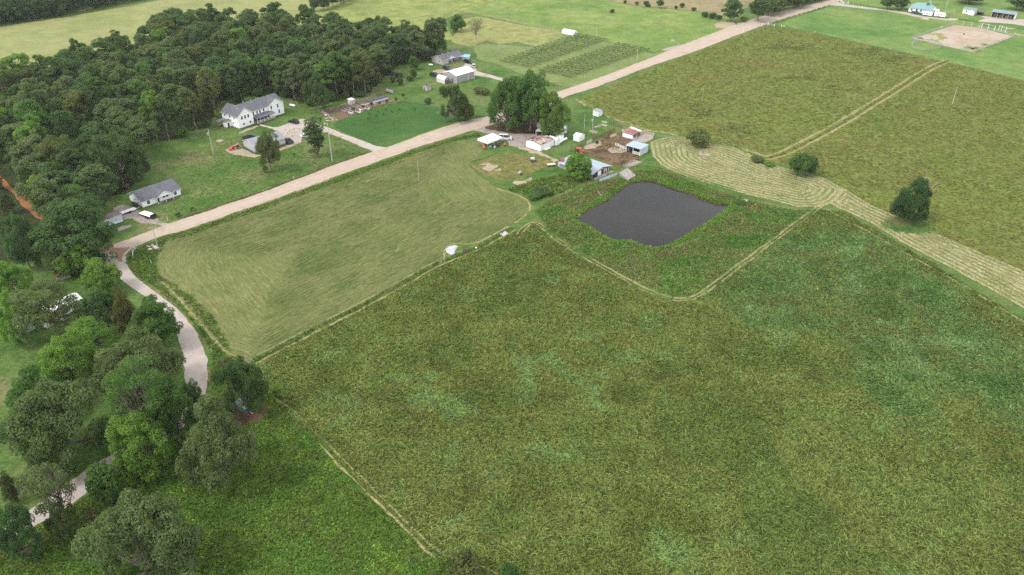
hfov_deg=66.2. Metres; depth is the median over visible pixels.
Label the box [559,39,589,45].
vine row
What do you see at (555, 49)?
vine row
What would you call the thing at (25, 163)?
tree
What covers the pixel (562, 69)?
vine row
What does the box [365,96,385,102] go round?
garden bed
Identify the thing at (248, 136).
pickup truck
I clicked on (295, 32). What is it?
tree
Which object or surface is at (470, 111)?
tree
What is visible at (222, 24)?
tree
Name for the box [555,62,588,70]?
vine row
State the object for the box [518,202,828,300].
path
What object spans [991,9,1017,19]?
barn
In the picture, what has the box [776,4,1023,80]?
paddock
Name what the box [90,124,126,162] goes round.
tree
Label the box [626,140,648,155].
shed
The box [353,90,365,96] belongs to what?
bush
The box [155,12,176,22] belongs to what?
tree
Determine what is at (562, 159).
shed
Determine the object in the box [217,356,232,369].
bush
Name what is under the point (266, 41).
tree
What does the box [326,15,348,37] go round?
tree
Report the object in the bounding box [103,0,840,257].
road
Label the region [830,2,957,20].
lane
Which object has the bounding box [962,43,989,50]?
weed patch
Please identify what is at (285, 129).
driveway
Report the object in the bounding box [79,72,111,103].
tree
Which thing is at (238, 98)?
bush
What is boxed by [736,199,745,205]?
bush
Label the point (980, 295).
path
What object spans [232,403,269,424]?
dirt track
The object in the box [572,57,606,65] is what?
vine row
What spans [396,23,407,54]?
tree
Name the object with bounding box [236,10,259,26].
tree
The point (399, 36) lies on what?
tree
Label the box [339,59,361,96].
tree
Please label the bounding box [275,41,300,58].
tree
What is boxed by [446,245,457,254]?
tarp
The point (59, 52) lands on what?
tree
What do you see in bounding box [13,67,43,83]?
tree
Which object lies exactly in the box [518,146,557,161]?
farm track
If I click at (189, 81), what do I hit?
tree
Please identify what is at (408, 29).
tree
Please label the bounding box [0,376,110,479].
tree
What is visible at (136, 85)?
tree
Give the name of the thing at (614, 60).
vine row
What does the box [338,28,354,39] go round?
tree
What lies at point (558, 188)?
verge grass
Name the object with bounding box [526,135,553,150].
garage
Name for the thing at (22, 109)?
tree
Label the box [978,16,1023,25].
barn yard
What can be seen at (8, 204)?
cedar tree
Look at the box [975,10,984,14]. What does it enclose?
lean to
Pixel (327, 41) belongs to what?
tree
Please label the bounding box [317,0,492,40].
yellow field
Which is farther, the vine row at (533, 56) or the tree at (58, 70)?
the vine row at (533, 56)
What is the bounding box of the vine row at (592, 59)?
[575,56,609,63]
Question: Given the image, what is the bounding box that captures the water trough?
[699,151,709,156]
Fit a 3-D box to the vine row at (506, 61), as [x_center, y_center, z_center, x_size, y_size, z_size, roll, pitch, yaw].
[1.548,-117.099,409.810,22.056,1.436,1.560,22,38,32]
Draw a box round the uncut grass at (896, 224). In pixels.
[881,217,936,233]
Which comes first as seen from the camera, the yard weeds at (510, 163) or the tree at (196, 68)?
the yard weeds at (510, 163)
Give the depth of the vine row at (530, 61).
414.25 m
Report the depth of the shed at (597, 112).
341.31 m
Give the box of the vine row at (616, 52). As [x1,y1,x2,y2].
[598,48,632,55]
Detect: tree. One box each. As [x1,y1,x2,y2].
[0,52,30,79]
[0,64,18,83]
[0,66,13,103]
[0,95,27,116]
[0,107,13,122]
[0,113,15,152]
[0,121,36,156]
[0,190,15,213]
[0,212,42,268]
[0,261,33,302]
[0,290,41,346]
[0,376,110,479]
[0,470,22,504]
[0,502,44,561]
[3,362,65,412]
[5,91,46,125]
[7,277,89,335]
[8,83,34,98]
[9,133,45,174]
[9,461,77,518]
[12,113,48,145]
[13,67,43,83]
[13,77,50,104]
[13,98,50,134]
[13,152,43,179]
[14,177,65,214]
[22,173,41,211]
[27,162,85,199]
[27,197,118,275]
[29,62,47,83]
[29,88,56,127]
[31,54,51,66]
[32,134,78,176]
[32,325,99,385]
[36,193,72,224]
[41,56,79,79]
[42,97,63,118]
[43,59,76,90]
[43,502,79,541]
[45,76,75,102]
[50,109,82,138]
[51,241,92,275]
[52,142,88,190]
[53,49,74,68]
[55,184,109,239]
[57,89,92,128]
[58,70,78,93]
[60,50,86,76]
[64,315,120,371]
[67,38,88,60]
[68,82,93,124]
[68,163,119,204]
[71,487,205,574]
[72,121,110,152]
[75,77,103,114]
[75,257,122,292]
[77,45,98,64]
[77,62,103,88]
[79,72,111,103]
[79,288,118,329]
[84,131,144,186]
[88,59,108,79]
[88,325,186,412]
[90,37,119,58]
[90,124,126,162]
[92,97,125,123]
[96,51,115,67]
[96,61,132,81]
[100,65,132,105]
[101,353,170,451]
[102,105,133,133]
[104,29,125,45]
[104,410,173,481]
[111,49,137,76]
[111,285,135,337]
[112,83,138,98]
[113,35,134,53]
[118,98,140,115]
[121,115,159,160]
[126,76,153,110]
[127,58,158,79]
[127,79,153,115]
[127,294,183,346]
[128,44,158,67]
[133,25,154,41]
[133,61,155,79]
[134,33,152,55]
[136,89,165,141]
[141,42,163,69]
[141,73,169,98]
[145,14,160,24]
[145,373,198,441]
[146,23,159,37]
[147,93,179,140]
[148,26,170,46]
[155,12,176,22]
[155,67,178,87]
[156,16,181,38]
[156,46,184,74]
[160,36,185,47]
[161,49,195,68]
[162,7,183,14]
[162,83,191,118]
[165,62,186,86]
[166,15,190,36]
[167,14,189,26]
[167,30,187,41]
[169,37,188,52]
[169,67,195,89]
[174,26,193,46]
[174,393,258,493]
[177,88,203,129]
[180,378,205,414]
[182,12,199,23]
[184,9,209,25]
[184,27,207,54]
[184,46,204,66]
[187,21,201,37]
[187,65,202,78]
[188,22,210,32]
[194,40,215,61]
[194,66,222,107]
[194,68,220,118]
[199,22,218,43]
[202,3,220,23]
[202,56,228,90]
[210,27,231,52]
[210,354,268,416]
[212,47,228,60]
[214,14,230,30]
[215,63,241,103]
[219,21,236,28]
[220,7,236,20]
[220,40,240,58]
[222,19,241,39]
[225,27,246,46]
[226,58,248,95]
[228,38,256,59]
[228,50,260,84]
[234,33,254,46]
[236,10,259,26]
[237,36,257,51]
[238,14,254,27]
[240,58,255,93]
[243,25,251,33]
[247,26,259,47]
[250,54,274,86]
[251,25,269,49]
[254,13,274,38]
[255,46,280,78]
[255,128,280,171]
[256,54,277,90]
[257,33,283,55]
[258,20,280,43]
[259,1,280,19]
[260,11,278,32]
[268,30,287,49]
[270,57,295,88]
[271,18,296,34]
[275,8,290,21]
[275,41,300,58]
[276,13,296,25]
[277,36,299,56]
[280,52,306,87]
[282,61,302,101]
[285,38,309,57]
[287,26,305,43]
[290,58,305,95]
[294,4,315,22]
[294,68,319,96]
[297,23,318,47]
[300,44,323,63]
[301,71,330,110]
[302,116,324,156]
[303,53,325,77]
[304,14,322,34]
[304,39,327,52]
[308,22,322,36]
[308,33,327,58]
[309,0,320,11]
[309,51,331,78]
[312,58,339,85]
[318,0,330,8]
[320,11,343,31]
[321,38,338,51]
[321,50,350,97]
[322,38,348,77]
[324,28,340,38]
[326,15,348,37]
[333,34,361,52]
[334,60,351,91]
[337,45,357,86]
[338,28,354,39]
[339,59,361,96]
[343,21,365,37]
[346,39,360,62]
[349,49,374,95]
[353,30,375,44]
[356,17,374,29]
[356,48,379,88]
[359,25,385,57]
[359,27,376,46]
[360,34,374,50]
[367,43,389,71]
[370,22,388,36]
[373,15,398,33]
[375,37,391,62]
[384,33,403,63]
[392,19,409,49]
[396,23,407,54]
[402,25,419,54]
[405,29,425,57]
[408,56,419,68]
[408,68,417,78]
[422,16,447,52]
[423,19,444,55]
[439,84,467,120]
[449,13,465,31]
[461,102,474,120]
[466,17,482,42]
[486,76,528,130]
[498,75,535,119]
[511,68,549,130]
[537,91,570,135]
[565,152,592,179]
[656,0,664,5]
[721,0,743,20]
[748,0,773,20]
[766,1,779,15]
[769,0,786,13]
[791,0,804,8]
[880,0,894,9]
[889,174,940,224]
[894,0,910,9]
[1006,0,1023,10]
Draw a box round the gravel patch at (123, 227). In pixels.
[117,225,130,230]
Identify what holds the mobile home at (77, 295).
on the ground at (12, 354)
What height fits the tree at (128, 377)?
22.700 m
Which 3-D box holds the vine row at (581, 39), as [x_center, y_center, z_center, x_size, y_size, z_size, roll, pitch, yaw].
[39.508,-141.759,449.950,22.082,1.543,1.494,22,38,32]
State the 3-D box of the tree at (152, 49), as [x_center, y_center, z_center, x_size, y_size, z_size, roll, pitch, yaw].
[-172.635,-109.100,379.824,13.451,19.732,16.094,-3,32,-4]
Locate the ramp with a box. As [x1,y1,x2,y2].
[619,168,635,180]
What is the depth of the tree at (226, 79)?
347.87 m
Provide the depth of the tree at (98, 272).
212.96 m
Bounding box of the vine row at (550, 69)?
[542,67,576,75]
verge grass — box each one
[124,238,168,279]
[133,263,232,377]
[159,132,480,241]
[251,227,513,361]
[508,174,586,197]
[744,61,946,157]
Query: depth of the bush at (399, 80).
378.20 m
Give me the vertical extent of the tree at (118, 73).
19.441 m
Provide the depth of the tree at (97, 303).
195.89 m
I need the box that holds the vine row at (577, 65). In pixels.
[560,61,594,69]
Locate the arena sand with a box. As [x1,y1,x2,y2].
[914,25,1012,51]
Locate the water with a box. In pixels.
[578,182,727,246]
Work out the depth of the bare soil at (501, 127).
328.61 m
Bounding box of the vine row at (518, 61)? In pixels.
[503,58,535,64]
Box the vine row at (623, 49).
[606,46,639,53]
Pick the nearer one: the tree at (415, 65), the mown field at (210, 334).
the mown field at (210, 334)
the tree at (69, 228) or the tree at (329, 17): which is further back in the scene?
the tree at (329, 17)
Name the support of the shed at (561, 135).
on the ground at (12, 354)
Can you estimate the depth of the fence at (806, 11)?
510.80 m
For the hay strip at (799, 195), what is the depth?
288.32 m
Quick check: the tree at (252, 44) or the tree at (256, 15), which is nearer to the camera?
the tree at (252, 44)
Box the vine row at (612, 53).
[594,49,629,56]
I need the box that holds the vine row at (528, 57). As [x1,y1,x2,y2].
[512,54,544,62]
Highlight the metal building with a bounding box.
[443,66,473,83]
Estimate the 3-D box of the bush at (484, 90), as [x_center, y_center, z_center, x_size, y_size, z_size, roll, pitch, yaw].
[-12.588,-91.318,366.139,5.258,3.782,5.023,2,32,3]
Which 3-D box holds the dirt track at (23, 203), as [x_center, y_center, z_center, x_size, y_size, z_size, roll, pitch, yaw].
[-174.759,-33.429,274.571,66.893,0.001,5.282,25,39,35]
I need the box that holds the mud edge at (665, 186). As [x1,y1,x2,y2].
[577,179,728,243]
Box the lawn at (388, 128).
[333,101,486,146]
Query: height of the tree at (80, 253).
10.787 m
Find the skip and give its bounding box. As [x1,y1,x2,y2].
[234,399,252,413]
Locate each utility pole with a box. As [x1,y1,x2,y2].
[207,129,213,153]
[324,123,332,161]
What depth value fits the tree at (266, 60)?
363.62 m
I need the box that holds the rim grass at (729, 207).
[567,177,734,249]
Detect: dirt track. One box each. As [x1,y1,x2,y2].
[0,177,45,219]
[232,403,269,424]
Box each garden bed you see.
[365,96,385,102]
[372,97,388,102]
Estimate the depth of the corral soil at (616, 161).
305.82 m
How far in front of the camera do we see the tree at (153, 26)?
414.06 m
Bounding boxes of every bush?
[84,460,127,504]
[174,126,189,136]
[201,120,211,127]
[215,113,222,118]
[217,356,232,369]
[232,96,243,101]
[252,88,263,96]
[271,383,283,391]
[273,87,280,93]
[277,390,287,397]
[279,88,290,96]
[341,91,349,98]
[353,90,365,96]
[371,73,382,81]
[381,66,393,72]
[390,76,395,81]
[393,54,402,62]
[394,72,402,76]
[396,76,402,84]
[424,97,430,103]
[444,546,480,574]
[472,86,481,92]
[479,87,489,93]
[500,562,518,574]
[527,191,542,199]
[532,186,552,194]
[577,169,591,178]
[685,127,710,146]
[708,12,716,18]
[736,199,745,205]
[750,155,765,162]
[764,160,775,166]
[789,152,812,175]
[807,155,819,174]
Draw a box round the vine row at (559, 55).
[529,49,560,56]
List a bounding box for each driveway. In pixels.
[113,205,169,225]
[260,119,385,150]
[442,63,502,80]
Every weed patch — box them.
[686,107,711,116]
[718,124,761,135]
[764,42,813,49]
[777,75,822,80]
[823,84,862,90]
[843,48,882,55]
[883,56,914,61]
[927,33,947,41]
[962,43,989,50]
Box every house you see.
[128,178,180,207]
[216,93,284,128]
[432,50,463,64]
[536,120,566,133]
[908,0,936,12]
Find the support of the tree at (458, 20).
on the ground at (12, 354)
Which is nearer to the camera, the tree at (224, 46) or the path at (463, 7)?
the tree at (224, 46)
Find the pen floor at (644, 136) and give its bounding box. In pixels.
[636,133,652,142]
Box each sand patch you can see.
[226,143,260,157]
[239,125,257,133]
[279,141,301,150]
[482,163,497,170]
[513,177,531,184]
[584,141,601,148]
[608,147,625,152]
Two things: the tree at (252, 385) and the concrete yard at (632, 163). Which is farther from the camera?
the concrete yard at (632, 163)
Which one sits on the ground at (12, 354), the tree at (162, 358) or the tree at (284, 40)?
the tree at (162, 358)
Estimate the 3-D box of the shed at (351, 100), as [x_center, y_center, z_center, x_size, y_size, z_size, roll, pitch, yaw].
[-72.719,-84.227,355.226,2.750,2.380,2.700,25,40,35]
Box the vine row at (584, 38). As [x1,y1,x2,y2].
[569,35,599,41]
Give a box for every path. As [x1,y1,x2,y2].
[161,281,230,355]
[248,262,433,359]
[255,229,515,363]
[273,397,497,574]
[319,443,434,557]
[440,188,530,262]
[441,0,487,17]
[446,12,513,20]
[470,165,534,203]
[507,20,560,30]
[516,201,825,298]
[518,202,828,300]
[575,99,684,136]
[737,61,951,159]
[746,60,943,156]
[826,209,1023,321]
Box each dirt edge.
[131,265,210,382]
[169,179,328,233]
[179,152,366,219]
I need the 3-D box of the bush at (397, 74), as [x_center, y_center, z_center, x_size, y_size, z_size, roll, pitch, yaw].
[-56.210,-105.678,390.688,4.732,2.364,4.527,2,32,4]
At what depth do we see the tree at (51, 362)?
177.10 m
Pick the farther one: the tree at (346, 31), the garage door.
the tree at (346, 31)
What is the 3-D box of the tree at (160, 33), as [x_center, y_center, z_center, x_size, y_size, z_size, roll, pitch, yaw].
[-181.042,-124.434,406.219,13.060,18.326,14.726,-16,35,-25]
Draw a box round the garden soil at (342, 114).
[319,95,392,119]
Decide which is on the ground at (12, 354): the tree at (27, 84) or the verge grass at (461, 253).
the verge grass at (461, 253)
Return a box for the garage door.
[530,143,535,149]
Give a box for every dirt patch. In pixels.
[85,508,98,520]
[99,246,129,261]
[661,44,682,50]
[714,22,738,27]
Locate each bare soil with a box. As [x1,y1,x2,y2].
[432,69,445,72]
[485,118,537,133]
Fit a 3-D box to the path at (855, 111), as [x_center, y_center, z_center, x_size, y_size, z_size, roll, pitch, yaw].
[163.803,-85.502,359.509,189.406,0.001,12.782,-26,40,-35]
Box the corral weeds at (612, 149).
[583,132,637,165]
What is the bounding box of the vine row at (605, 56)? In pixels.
[587,51,621,59]
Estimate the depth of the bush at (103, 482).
147.74 m
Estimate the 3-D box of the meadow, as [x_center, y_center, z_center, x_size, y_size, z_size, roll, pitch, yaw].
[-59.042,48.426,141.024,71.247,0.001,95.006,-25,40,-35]
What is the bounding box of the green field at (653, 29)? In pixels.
[464,0,746,51]
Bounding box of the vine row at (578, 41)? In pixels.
[562,38,593,44]
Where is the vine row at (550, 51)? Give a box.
[535,47,565,54]
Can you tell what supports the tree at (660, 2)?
on the green field at (653, 29)
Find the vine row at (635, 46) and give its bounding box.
[618,42,649,49]
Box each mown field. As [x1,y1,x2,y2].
[158,142,533,360]
[159,251,274,358]
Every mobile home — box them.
[15,293,82,336]
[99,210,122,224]
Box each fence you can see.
[250,225,512,361]
[592,128,614,139]
[599,172,617,181]
[607,120,622,128]
[636,130,653,141]
[743,3,884,29]
[911,23,1014,51]
[911,39,941,50]
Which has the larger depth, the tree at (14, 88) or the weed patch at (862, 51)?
the weed patch at (862, 51)
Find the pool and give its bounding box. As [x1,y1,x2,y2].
[460,54,469,58]
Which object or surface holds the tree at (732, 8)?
on the green field at (653, 29)
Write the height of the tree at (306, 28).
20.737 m
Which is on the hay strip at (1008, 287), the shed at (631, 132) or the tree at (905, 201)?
the tree at (905, 201)
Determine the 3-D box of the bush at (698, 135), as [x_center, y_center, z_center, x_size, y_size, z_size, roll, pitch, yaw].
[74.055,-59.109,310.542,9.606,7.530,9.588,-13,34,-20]
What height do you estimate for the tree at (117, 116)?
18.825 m
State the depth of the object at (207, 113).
334.94 m
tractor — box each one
[228,143,240,150]
[575,147,583,153]
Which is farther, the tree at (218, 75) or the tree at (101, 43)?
the tree at (101, 43)
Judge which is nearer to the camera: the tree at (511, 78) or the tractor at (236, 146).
the tractor at (236, 146)
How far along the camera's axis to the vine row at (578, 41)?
446.24 m
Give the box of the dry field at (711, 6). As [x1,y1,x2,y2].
[609,0,753,15]
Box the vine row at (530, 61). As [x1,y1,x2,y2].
[507,56,540,63]
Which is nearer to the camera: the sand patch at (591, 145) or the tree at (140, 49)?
the sand patch at (591, 145)
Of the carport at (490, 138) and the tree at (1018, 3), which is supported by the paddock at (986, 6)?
the tree at (1018, 3)
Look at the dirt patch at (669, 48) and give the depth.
437.21 m
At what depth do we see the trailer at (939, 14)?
501.14 m
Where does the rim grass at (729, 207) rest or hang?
on the pond bank
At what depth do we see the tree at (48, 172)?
248.60 m
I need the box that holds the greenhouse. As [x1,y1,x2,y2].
[562,29,577,35]
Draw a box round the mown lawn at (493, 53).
[473,35,668,87]
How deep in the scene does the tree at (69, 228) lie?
221.38 m
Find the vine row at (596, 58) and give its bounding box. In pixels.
[579,54,612,62]
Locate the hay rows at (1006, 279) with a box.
[830,188,1023,306]
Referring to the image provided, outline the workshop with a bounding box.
[242,130,285,153]
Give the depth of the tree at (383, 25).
415.30 m
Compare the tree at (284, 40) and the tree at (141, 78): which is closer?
the tree at (141, 78)
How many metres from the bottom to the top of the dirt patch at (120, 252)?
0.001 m
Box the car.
[288,119,299,123]
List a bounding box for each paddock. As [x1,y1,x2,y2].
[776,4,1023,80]
[842,0,1023,27]
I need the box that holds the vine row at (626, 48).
[610,44,642,51]
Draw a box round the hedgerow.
[0,0,123,22]
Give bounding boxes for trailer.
[120,207,139,213]
[138,210,157,218]
[923,11,932,15]
[934,12,945,16]
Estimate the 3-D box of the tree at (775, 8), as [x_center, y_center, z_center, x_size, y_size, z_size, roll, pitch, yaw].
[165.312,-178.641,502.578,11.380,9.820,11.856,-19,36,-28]
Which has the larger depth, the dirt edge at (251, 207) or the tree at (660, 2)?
the tree at (660, 2)
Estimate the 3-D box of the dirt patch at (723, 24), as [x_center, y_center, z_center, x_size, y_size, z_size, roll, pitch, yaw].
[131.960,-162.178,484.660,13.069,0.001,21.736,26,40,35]
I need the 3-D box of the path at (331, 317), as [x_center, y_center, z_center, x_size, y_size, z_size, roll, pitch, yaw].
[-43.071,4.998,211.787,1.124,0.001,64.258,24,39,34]
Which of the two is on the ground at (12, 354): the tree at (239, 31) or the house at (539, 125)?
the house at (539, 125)
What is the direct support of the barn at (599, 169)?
on the ground at (12, 354)
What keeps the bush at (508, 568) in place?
on the pasture field at (626, 283)
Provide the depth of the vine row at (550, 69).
397.68 m
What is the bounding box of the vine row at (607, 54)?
[591,50,624,57]
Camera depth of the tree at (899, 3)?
517.60 m
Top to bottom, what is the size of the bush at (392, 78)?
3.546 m
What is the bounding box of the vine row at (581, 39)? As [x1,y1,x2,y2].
[565,36,596,43]
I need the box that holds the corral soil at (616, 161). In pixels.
[582,131,639,166]
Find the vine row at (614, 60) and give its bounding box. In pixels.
[584,53,617,61]
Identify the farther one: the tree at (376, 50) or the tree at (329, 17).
the tree at (329, 17)
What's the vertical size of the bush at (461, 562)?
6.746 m
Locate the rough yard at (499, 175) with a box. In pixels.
[471,153,553,180]
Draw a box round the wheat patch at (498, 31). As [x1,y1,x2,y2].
[452,16,564,45]
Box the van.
[499,134,511,139]
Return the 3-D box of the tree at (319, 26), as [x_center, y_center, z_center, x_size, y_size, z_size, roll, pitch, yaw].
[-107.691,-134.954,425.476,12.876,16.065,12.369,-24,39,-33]
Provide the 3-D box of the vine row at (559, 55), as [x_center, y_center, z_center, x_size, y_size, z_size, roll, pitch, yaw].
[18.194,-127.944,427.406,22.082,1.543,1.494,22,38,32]
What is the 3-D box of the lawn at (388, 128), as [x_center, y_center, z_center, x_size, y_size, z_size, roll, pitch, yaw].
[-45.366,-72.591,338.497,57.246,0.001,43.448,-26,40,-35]
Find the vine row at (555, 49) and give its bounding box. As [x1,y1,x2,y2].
[537,46,569,53]
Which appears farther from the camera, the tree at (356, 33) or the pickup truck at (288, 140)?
the tree at (356, 33)
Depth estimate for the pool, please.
419.45 m
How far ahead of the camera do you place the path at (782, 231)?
232.01 m
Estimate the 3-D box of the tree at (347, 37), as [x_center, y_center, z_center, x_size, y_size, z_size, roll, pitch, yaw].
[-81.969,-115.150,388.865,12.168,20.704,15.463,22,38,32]
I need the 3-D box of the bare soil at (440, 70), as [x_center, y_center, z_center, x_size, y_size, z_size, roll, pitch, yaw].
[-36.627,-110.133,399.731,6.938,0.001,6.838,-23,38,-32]
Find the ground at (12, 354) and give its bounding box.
[0,0,1023,559]
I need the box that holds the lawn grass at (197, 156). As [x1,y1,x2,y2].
[135,127,363,223]
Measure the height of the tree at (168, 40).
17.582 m
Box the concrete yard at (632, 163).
[625,160,641,165]
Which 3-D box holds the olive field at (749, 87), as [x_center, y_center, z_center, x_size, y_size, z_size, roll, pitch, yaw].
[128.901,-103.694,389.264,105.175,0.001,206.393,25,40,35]
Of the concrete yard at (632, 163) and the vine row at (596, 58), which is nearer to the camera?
the concrete yard at (632, 163)
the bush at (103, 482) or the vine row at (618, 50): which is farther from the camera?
the vine row at (618, 50)
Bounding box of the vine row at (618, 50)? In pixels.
[602,47,635,54]
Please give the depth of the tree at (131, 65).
360.96 m
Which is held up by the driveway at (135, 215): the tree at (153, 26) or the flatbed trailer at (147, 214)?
the flatbed trailer at (147, 214)
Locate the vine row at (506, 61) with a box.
[499,59,531,66]
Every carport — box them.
[477,133,502,148]
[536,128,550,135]
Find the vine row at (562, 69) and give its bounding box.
[547,65,581,73]
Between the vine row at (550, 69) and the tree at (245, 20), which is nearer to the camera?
the vine row at (550, 69)
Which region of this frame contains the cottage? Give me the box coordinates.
[963,7,977,15]
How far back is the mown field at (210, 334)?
219.12 m
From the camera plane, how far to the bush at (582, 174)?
283.04 m
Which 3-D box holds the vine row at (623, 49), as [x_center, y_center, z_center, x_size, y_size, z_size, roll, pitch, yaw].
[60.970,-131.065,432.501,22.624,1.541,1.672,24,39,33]
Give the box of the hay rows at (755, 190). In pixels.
[651,137,844,206]
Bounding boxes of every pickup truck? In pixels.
[242,134,256,139]
[285,137,293,143]
[429,72,438,76]
[442,66,452,70]
[463,59,473,63]
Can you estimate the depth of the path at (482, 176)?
280.26 m
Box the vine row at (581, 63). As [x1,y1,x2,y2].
[563,60,597,67]
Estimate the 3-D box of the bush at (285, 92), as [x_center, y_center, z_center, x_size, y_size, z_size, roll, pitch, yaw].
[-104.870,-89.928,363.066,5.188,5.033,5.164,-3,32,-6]
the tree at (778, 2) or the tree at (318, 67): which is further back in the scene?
the tree at (778, 2)
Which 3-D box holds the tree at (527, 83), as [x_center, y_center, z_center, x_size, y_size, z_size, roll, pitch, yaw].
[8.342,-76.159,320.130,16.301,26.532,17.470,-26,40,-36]
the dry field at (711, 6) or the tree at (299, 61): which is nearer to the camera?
the tree at (299, 61)
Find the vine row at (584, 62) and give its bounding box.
[567,58,601,66]
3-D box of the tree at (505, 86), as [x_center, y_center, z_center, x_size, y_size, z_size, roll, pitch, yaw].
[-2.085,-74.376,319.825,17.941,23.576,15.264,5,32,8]
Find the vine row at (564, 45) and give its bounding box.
[550,42,581,48]
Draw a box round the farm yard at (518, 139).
[473,127,535,146]
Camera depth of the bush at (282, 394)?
178.57 m
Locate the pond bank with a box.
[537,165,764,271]
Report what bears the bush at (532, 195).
on the ground at (12, 354)
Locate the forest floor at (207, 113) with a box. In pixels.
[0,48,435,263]
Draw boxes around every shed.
[52,270,70,280]
[348,97,354,104]
[423,84,430,90]
[437,74,449,83]
[550,136,560,145]
[556,133,563,139]
[558,157,565,166]
[573,132,584,141]
[593,108,601,116]
[622,127,641,138]
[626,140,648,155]
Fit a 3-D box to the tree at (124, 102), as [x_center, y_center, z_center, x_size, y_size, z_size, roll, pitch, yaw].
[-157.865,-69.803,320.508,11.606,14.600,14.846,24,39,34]
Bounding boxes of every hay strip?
[650,137,841,206]
[829,191,1023,308]
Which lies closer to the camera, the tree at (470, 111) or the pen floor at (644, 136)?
the pen floor at (644, 136)
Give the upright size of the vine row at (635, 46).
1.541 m
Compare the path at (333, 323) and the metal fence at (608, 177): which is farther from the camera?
the metal fence at (608, 177)
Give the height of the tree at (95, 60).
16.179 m
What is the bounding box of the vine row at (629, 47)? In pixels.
[613,43,645,50]
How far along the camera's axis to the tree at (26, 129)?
285.79 m
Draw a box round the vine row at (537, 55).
[520,51,553,58]
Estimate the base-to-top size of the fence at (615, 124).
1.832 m
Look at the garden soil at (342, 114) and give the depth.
349.22 m
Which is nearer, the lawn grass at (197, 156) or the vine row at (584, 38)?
the lawn grass at (197, 156)
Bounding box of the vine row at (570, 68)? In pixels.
[551,63,585,72]
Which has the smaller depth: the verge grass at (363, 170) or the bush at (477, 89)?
the verge grass at (363, 170)
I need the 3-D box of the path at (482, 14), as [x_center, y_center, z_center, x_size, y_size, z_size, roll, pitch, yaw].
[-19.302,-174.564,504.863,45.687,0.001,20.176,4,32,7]
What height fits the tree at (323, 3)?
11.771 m
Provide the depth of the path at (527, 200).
251.88 m
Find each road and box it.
[4,255,207,533]
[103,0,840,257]
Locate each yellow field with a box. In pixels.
[0,0,345,97]
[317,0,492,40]
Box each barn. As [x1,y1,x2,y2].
[559,155,612,179]
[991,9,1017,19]
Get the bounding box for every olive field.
[578,26,938,153]
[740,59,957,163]
[777,63,1023,269]
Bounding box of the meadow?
[0,372,448,574]
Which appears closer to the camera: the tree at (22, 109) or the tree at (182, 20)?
the tree at (22, 109)
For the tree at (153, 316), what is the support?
on the ground at (12, 354)
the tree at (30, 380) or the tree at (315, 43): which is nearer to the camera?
the tree at (30, 380)
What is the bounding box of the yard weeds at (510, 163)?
[474,153,552,181]
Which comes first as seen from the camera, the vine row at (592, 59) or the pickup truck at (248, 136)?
the pickup truck at (248, 136)
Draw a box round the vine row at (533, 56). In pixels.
[516,53,549,60]
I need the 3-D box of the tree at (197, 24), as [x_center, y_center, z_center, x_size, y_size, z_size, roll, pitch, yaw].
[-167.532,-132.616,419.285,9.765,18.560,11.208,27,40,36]
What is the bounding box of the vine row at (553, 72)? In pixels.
[538,68,572,76]
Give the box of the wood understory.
[0,15,443,246]
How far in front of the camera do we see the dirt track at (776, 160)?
331.79 m
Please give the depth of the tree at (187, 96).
318.75 m
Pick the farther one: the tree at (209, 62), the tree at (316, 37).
the tree at (316, 37)
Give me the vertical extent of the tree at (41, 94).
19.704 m
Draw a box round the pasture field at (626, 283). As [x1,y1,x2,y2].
[256,209,1023,574]
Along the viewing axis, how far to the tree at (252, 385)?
169.34 m
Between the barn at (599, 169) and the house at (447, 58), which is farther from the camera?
the house at (447, 58)

